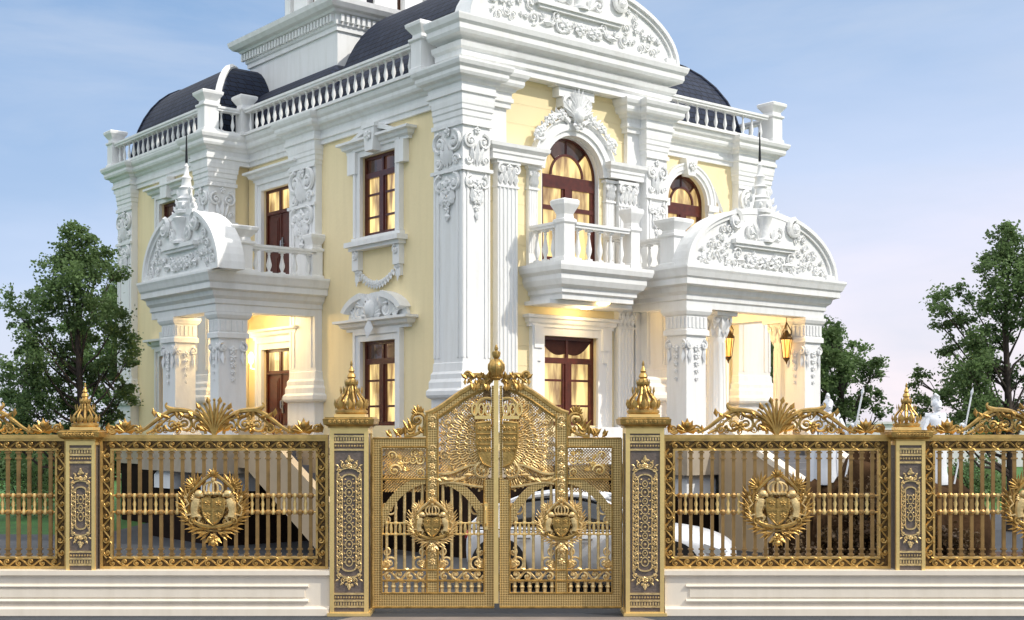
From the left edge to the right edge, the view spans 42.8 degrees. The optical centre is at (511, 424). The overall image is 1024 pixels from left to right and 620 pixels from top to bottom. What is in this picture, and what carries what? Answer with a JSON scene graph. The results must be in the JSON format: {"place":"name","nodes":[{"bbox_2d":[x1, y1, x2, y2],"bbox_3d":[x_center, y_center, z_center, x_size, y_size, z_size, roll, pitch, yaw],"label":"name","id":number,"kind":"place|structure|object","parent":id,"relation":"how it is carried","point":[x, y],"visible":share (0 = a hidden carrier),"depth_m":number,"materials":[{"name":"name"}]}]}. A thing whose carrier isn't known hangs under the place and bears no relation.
{"place":"outdoors","nodes":[
{"label":"outdoors","id":0,"kind":"place"},
{"bbox_2d":[340,617,652,619],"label":"pavement","id":1,"kind":"structure","parent":0,"point":[496,618],"depth_m":17.08,"materials":[{"name":"grey concrete"}]},
{"bbox_2d":[0,467,1022,534],"bbox_3d":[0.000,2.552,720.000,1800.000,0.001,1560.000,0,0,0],"label":"ground","id":2,"kind":"structure","parent":0,"point":[45,523],"depth_m":34.64,"materials":[{"name":"green plant"}]},
{"bbox_2d":[0,423,63,517],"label":"shrub","id":3,"kind":"object","parent":2,"relation":"on","point":[13,476],"visible":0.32,"depth_m":35.54,"materials":[{"name":"green plant"}]},
{"bbox_2d":[0,421,116,479],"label":"hedge","id":4,"kind":"object","parent":2,"relation":"on","point":[115,468],"visible":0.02,"depth_m":59.39,"materials":[{"name":"green plant"}]},
{"bbox_2d":[12,451,116,498],"bbox_3d":[-13.709,1.456,39.900,3.259,2.191,3.174,0,0,0],"label":"shrub","id":5,"kind":"object","parent":2,"relation":"on","point":[43,475],"visible":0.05,"depth_m":39.62,"materials":[{"name":"green plant"}]},
{"bbox_2d":[0,219,150,468],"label":"tree","id":6,"kind":"object","parent":2,"relation":"on","point":[86,266],"visible":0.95,"depth_m":30.73,"materials":[{"name":"green plant"}]},
{"bbox_2d":[52,274,116,418],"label":"tree","id":7,"kind":"object","parent":2,"relation":"on","point":[90,355],"visible":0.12,"depth_m":48.78,"materials":[{"name":"green plant"}]},
{"bbox_2d":[770,340,852,397],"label":"tree","id":8,"kind":"object","parent":2,"relation":"on","point":[772,352],"visible":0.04,"depth_m":52.40,"materials":[{"name":"green plant"}]},
{"bbox_2d":[935,521,979,555],"bbox_3d":[7.208,2.054,21.368,1.390,1.003,1.372,0,0,0],"label":"shrub","id":9,"kind":"object","parent":2,"relation":"on","point":[955,538],"visible":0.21,"depth_m":21.19,"materials":[{"name":"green plant"}]},
{"bbox_2d":[947,454,1022,500],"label":"shrub","id":10,"kind":"object","parent":2,"relation":"on","point":[987,481],"visible":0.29,"depth_m":43.69,"materials":[{"name":"green plant"}]},
{"bbox_2d":[990,552,1022,555],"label":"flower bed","id":11,"kind":"object","parent":2,"relation":"on","point":[1007,553],"depth_m":25.63,"materials":[{"name":"grey stone"}]},
{"bbox_2d":[0,509,1023,616],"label":"court","id":12,"kind":"object","parent":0,"point":[496,611],"depth_m":21.53,"materials":[{"name":"grey concrete"}]},
{"bbox_2d":[0,567,329,615],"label":"plinth wall","id":13,"kind":"structure","parent":12,"relation":"on","point":[174,592],"depth_m":17.34,"materials":[{"name":"beige stone"}]},
{"bbox_2d":[0,402,65,568],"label":"fence panel","id":14,"kind":"object","parent":13,"relation":"on","point":[38,443],"visible":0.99,"depth_m":17.55,"materials":[{"name":"gold metal"}]},
{"bbox_2d":[57,383,111,569],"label":"fence pillar","id":15,"kind":"structure","parent":13,"relation":"on","point":[82,440],"depth_m":17.38,"materials":[{"name":"metal"}]},
{"bbox_2d":[100,396,328,568],"bbox_3d":[-4.000,0.783,17.530,3.060,2.314,0.201,0,0,0],"label":"fence panel","id":16,"kind":"object","parent":13,"relation":"on","point":[214,510],"visible":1,"depth_m":17.54,"materials":[{"name":"gold metal"}]},
{"bbox_2d":[323,361,378,615],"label":"gate pillar","id":17,"kind":"structure","parent":12,"relation":"on","point":[350,425],"depth_m":17.32,"materials":[{"name":"metal"}]},
{"bbox_2d":[372,345,504,607],"bbox_3d":[-0.989,0.701,17.538,1.791,3.542,0.239,0,0,0],"label":"gate leaf","id":18,"kind":"object","parent":17,"relation":"attached to","point":[433,522],"visible":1,"depth_m":17.54,"materials":[{"name":"gold metal"}]},
{"bbox_2d":[100,0,848,559],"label":"villa","id":19,"kind":"object","parent":12,"relation":"on","point":[404,206],"visible":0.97,"depth_m":27.51,"materials":[{"name":"white paint"}]},
{"bbox_2d":[164,202,175,217],"bbox_3d":[-8.484,-4.768,32.884,0.098,1.657,1.170,0,0,-39],"label":"window","id":20,"kind":"structure","parent":19,"relation":"in","point":[168,208],"depth_m":33.18,"materials":[{"name":"brown wood"}]},
{"bbox_2d":[266,348,288,434],"bbox_3d":[-5.415,-0.624,30.539,0.137,2.275,1.333,0,0,-39],"label":"door","id":21,"kind":"structure","parent":19,"relation":"in","point":[277,360],"depth_m":30.68,"materials":[{"name":"brown wood"}]},
{"bbox_2d":[266,186,288,273],"bbox_3d":[-5.415,-4.378,30.539,0.137,2.308,1.333,0,0,-39],"label":"door","id":22,"kind":"structure","parent":19,"relation":"in","point":[277,200],"depth_m":30.66,"materials":[{"name":"brown wood"}]},
{"bbox_2d":[365,340,394,425],"bbox_3d":[-2.678,-0.858,27.226,0.098,1.768,1.339,0,0,-39],"label":"window","id":23,"kind":"structure","parent":19,"relation":"in","point":[379,355],"depth_m":27.23,"materials":[{"name":"brown wood"}]},
{"bbox_2d":[365,150,394,235],"bbox_3d":[-2.678,-4.797,27.226,0.098,1.690,1.339,0,0,-39],"label":"window","id":24,"kind":"structure","parent":19,"relation":"in","point":[379,169],"depth_m":27.30,"materials":[{"name":"brown wood"}]},
{"bbox_2d":[542,139,594,260],"bbox_3d":[1.120,-4.498,26.939,1.593,2.808,0.098,0,0,-39],"label":"arched window","id":25,"kind":"structure","parent":19,"relation":"in","point":[568,172],"depth_m":27.02,"materials":[{"name":"brown wood"}]},
{"bbox_2d":[545,336,592,425],"bbox_3d":[1.117,-0.884,26.904,1.476,1.820,0.098,0,0,-39],"label":"window","id":26,"kind":"structure","parent":19,"relation":"in","point":[568,360],"depth_m":26.94,"materials":[{"name":"brown wood"}]},
{"bbox_2d":[668,175,701,231],"bbox_3d":[3.955,-4.687,30.507,1.333,2.275,0.098,0,0,-39],"label":"arched window","id":27,"kind":"structure","parent":19,"relation":"in","point":[685,199],"depth_m":30.57,"materials":[{"name":"brown wood"}]},
{"bbox_2d":[725,325,734,362],"bbox_3d":[4.758,-1.980,28.730,0.266,1.280,0.271,0,0,-22],"label":"hanging lantern","id":28,"kind":"object","parent":19,"relation":"hanging from","point":[729,341],"visible":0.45,"depth_m":28.66,"materials":[{"name":"brown metal"}]},
{"bbox_2d":[780,317,792,363],"bbox_3d":[6.133,-1.980,29.184,0.266,1.280,0.271,0,0,22],"label":"hanging lantern","id":29,"kind":"object","parent":19,"relation":"hanging from","point":[786,338],"visible":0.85,"depth_m":29.12,"materials":[{"name":"brown metal"}]},
{"bbox_2d":[465,488,736,587],"bbox_3d":[1.422,1.785,20.422,4.112,1.510,2.169,0,0,13],"label":"parked car","id":30,"kind":"object","parent":12,"relation":"on","point":[696,537],"visible":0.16,"depth_m":19.74,"materials":[{"name":"white paint"}]},
{"bbox_2d":[616,361,670,615],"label":"gate pillar","id":31,"kind":"structure","parent":12,"relation":"on","point":[642,424],"depth_m":17.30,"materials":[{"name":"gold metal"}]},
{"bbox_2d":[499,370,621,607],"bbox_3d":[0.655,0.874,17.523,1.651,3.196,0.165,0,0,0],"label":"gate leaf","id":32,"kind":"object","parent":31,"relation":"attached to","point":[561,523],"visible":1,"depth_m":17.54,"materials":[{"name":"gold metal"}]},
{"bbox_2d":[768,523,795,555],"bbox_3d":[4.940,2.217,22.748,0.966,1.216,0.804,0,0,0],"label":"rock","id":33,"kind":"object","parent":12,"relation":"on","point":[770,547],"visible":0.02,"depth_m":22.70,"materials":[{"name":"stone"}]},
{"bbox_2d":[771,535,842,555],"bbox_3d":[4.799,2.189,21.416,1.239,0.749,1.174,0,0,0],"label":"shrub","id":34,"kind":"object","parent":12,"relation":"on","point":[813,551],"visible":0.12,"depth_m":21.29,"materials":[{"name":"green plant"}]},
{"bbox_2d":[778,478,854,551],"bbox_3d":[5.411,1.793,22.530,1.670,2.214,1.387,0,0,16],"label":"rock","id":35,"kind":"object","parent":12,"relation":"on","point":[813,523],"visible":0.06,"depth_m":22.13,"materials":[{"name":"stone"}]},
{"bbox_2d":[810,387,863,484],"bbox_3d":[5.550,0.197,22.499,0.907,1.686,0.547,0,0,0],"label":"statue","id":36,"kind":"object","parent":35,"relation":"on","point":[828,401],"visible":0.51,"depth_m":22.40,"materials":[{"name":"white stone"}]},
{"bbox_2d":[771,314,893,452],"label":"tree","id":37,"kind":"object","parent":12,"relation":"on","point":[842,362],"visible":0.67,"depth_m":41.52,"materials":[{"name":"green plant"}]},
{"bbox_2d":[792,516,876,555],"bbox_3d":[5.447,2.019,21.549,1.783,1.068,1.427,0,0,0],"label":"shrub","id":38,"kind":"object","parent":12,"relation":"on","point":[845,540],"visible":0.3,"depth_m":21.46,"materials":[{"name":"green plant"}]},
{"bbox_2d":[664,568,1023,615],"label":"plinth wall","id":39,"kind":"structure","parent":12,"relation":"on","point":[837,592],"depth_m":17.34,"materials":[{"name":"beige stone"}]},
{"bbox_2d":[664,396,890,568],"bbox_3d":[3.554,0.783,17.530,3.060,2.314,0.201,0,0,0],"label":"fence panel","id":40,"kind":"object","parent":39,"relation":"on","point":[776,422],"visible":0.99,"depth_m":17.54,"materials":[{"name":"gold metal"}]},
{"bbox_2d":[880,383,933,569],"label":"fence pillar","id":41,"kind":"structure","parent":39,"relation":"on","point":[908,440],"depth_m":17.38,"materials":[{"name":"gold metal"}]},
{"bbox_2d":[925,402,1023,568],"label":"fence panel","id":42,"kind":"object","parent":39,"relation":"on","point":[1012,508],"visible":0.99,"depth_m":17.55,"materials":[{"name":"gold metal"}]},
{"bbox_2d":[832,469,876,555],"bbox_3d":[6.055,1.583,21.721,1.287,1.926,1.627,0,0,-31],"label":"shrub","id":43,"kind":"object","parent":12,"relation":"on","point":[866,521],"visible":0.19,"depth_m":21.58,"materials":[{"name":"green plant"}]},
{"bbox_2d":[822,451,952,553],"bbox_3d":[6.320,1.550,22.657,2.372,2.716,1.850,0,0,0],"label":"rock","id":44,"kind":"object","parent":12,"relation":"on","point":[856,466],"visible":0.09,"depth_m":22.28,"materials":[{"name":"stone"}]},
{"bbox_2d":[907,219,1023,531],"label":"tree","id":45,"kind":"object","parent":12,"relation":"on","point":[980,364],"visible":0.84,"depth_m":30.68,"materials":[{"name":"green plant"}]},
{"bbox_2d":[942,475,990,555],"bbox_3d":[7.439,1.824,22.617,1.757,2.162,1.433,0,0,0],"label":"rock","id":46,"kind":"object","parent":12,"relation":"on","point":[987,528],"visible":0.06,"depth_m":22.31,"materials":[{"name":"stone"}]},
{"bbox_2d":[920,388,972,484],"bbox_3d":[7.415,0.197,22.524,0.907,1.686,0.547,0,0,-14],"label":"statue","id":47,"kind":"object","parent":46,"relation":"on","point":[935,417],"visible":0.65,"depth_m":22.39,"materials":[{"name":"white stone"}]},
{"bbox_2d":[0,617,1023,619],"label":"road","id":48,"kind":"structure","parent":0,"point":[653,618],"depth_m":17.11,"materials":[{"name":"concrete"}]},
{"bbox_2d":[0,0,1023,421],"label":"sky","id":49,"kind":"structure","parent":0,"point":[903,122],"materials":[{"name":"blue"}]},
{"bbox_2d":[14,422,1023,466],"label":"boundary wall","id":50,"kind":"structure","parent":0,"point":[955,454],"depth_m":78.00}
]}

